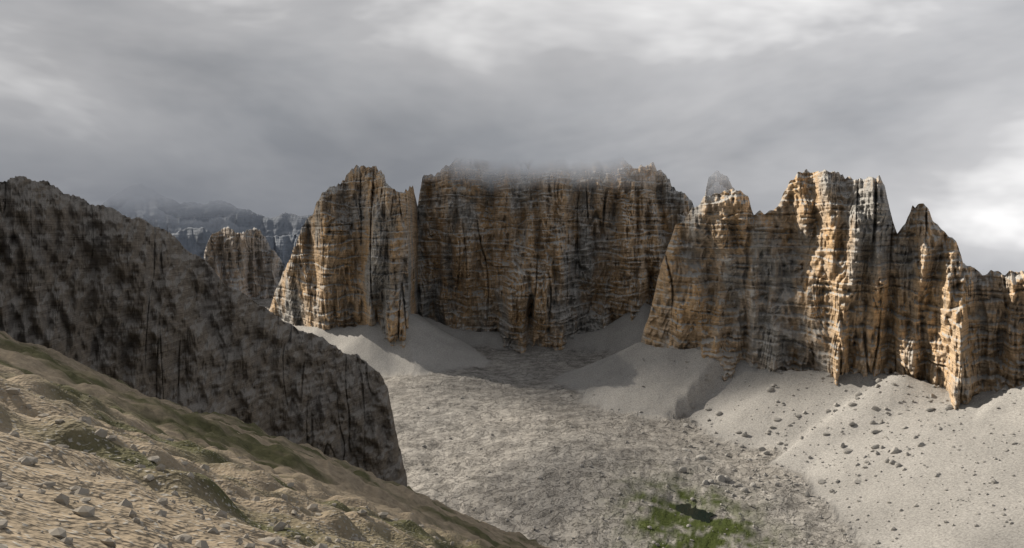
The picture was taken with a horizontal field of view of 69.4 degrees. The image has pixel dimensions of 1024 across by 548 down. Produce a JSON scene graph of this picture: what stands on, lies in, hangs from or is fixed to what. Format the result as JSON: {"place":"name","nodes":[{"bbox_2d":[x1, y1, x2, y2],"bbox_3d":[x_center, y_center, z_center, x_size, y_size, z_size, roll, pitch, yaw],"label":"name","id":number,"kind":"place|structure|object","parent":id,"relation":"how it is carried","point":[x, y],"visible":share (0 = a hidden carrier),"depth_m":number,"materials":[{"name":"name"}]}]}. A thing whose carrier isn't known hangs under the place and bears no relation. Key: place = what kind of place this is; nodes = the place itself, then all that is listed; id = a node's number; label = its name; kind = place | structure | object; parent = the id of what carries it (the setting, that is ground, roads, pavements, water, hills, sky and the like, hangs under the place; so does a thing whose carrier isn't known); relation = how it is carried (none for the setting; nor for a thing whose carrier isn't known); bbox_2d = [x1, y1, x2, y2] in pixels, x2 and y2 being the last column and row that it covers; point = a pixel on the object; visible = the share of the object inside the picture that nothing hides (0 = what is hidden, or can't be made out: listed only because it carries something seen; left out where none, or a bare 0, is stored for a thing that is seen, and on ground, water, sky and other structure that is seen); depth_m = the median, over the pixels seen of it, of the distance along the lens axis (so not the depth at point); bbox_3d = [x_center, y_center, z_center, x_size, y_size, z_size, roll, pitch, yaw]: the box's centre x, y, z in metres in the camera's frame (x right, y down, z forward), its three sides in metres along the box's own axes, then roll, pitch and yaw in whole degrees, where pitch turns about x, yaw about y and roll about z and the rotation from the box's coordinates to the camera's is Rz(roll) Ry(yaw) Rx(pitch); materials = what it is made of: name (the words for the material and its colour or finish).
{"place":"outdoors","nodes":[
{"label":"outdoors","id":0,"kind":"place"},
{"bbox_2d":[0,176,406,486],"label":"cliff","id":1,"kind":"structure","parent":0,"point":[142,306],"depth_m":345.08,"materials":[{"name":"stone"}]},
{"bbox_2d":[131,215,307,236],"bbox_3d":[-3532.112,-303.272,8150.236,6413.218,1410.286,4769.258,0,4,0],"label":"distant range","id":2,"kind":"structure","parent":0,"point":[281,225],"depth_m":8053.94,"materials":[{"name":"grey stone"}]},
{"bbox_2d":[172,227,298,268],"bbox_3d":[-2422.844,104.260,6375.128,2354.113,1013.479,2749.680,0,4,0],"label":"distant mountain","id":3,"kind":"structure","parent":0,"point":[193,240],"depth_m":6154.08,"materials":[{"name":"grey stone"}]},
{"bbox_2d":[0,298,1023,547],"bbox_3d":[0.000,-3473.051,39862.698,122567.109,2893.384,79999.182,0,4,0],"label":"terrain","id":4,"kind":"structure","parent":0,"point":[528,392],"depth_m":1066.20,"materials":[{"name":"grey gravel"}]},
{"bbox_2d":[0,373,469,547],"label":"hillside stones","id":5,"kind":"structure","parent":4,"relation":"on","point":[83,511],"depth_m":14.50,"materials":[{"name":"brown stone"}]},
{"bbox_2d":[204,227,284,298],"bbox_3d":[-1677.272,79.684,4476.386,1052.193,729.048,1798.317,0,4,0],"label":"tower","id":6,"kind":"structure","parent":4,"relation":"on","point":[249,263],"depth_m":3889.01,"materials":[{"name":"brown stone"}]},
{"bbox_2d":[269,165,694,352],"bbox_3d":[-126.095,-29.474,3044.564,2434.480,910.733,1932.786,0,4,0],"label":"rock cliff","id":7,"kind":"structure","parent":4,"relation":"on","point":[519,263],"depth_m":2482.57,"materials":[{"name":"brown stone"}]},
{"bbox_2d":[405,354,1016,547],"bbox_3d":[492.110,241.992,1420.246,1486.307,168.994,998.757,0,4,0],"label":"rocks","id":8,"kind":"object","parent":4,"relation":"on","point":[993,481],"depth_m":1101.20,"materials":[{"name":"grey stone"}]},
{"bbox_2d":[705,186,734,195],"bbox_3d":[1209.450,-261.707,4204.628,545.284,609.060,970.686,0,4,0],"label":"tower column","id":9,"kind":"structure","parent":4,"relation":"on","point":[718,190],"depth_m":3933.20,"materials":[{"name":"grey stone"}]},
{"bbox_2d":[678,358,961,500],"bbox_3d":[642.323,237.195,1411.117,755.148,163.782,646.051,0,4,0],"label":"rocks","id":10,"kind":"object","parent":4,"relation":"on","point":[745,490],"visible":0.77,"depth_m":1242.18,"materials":[{"name":"grey stone"}]},
{"bbox_2d":[641,169,1023,408],"bbox_3d":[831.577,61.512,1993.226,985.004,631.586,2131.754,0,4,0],"label":"massif","id":11,"kind":"structure","parent":4,"relation":"on","point":[834,274],"depth_m":1488.10,"materials":[{"name":"brown stone"}]},
{"bbox_2d":[737,380,1023,547],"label":"slope boulders","id":12,"kind":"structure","parent":4,"relation":"on","point":[945,521],"depth_m":1016.24,"materials":[{"name":"grey stone"}]},
{"bbox_2d":[0,0,1023,274],"label":"sky","id":13,"kind":"structure","parent":0,"point":[134,108],"materials":[{"name":"grey"}]},
{"bbox_2d":[676,503,715,522],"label":"lake water","id":14,"kind":"structure","parent":0,"point":[702,515],"depth_m":1057.15,"materials":[{"name":"black liquid"}]}
]}

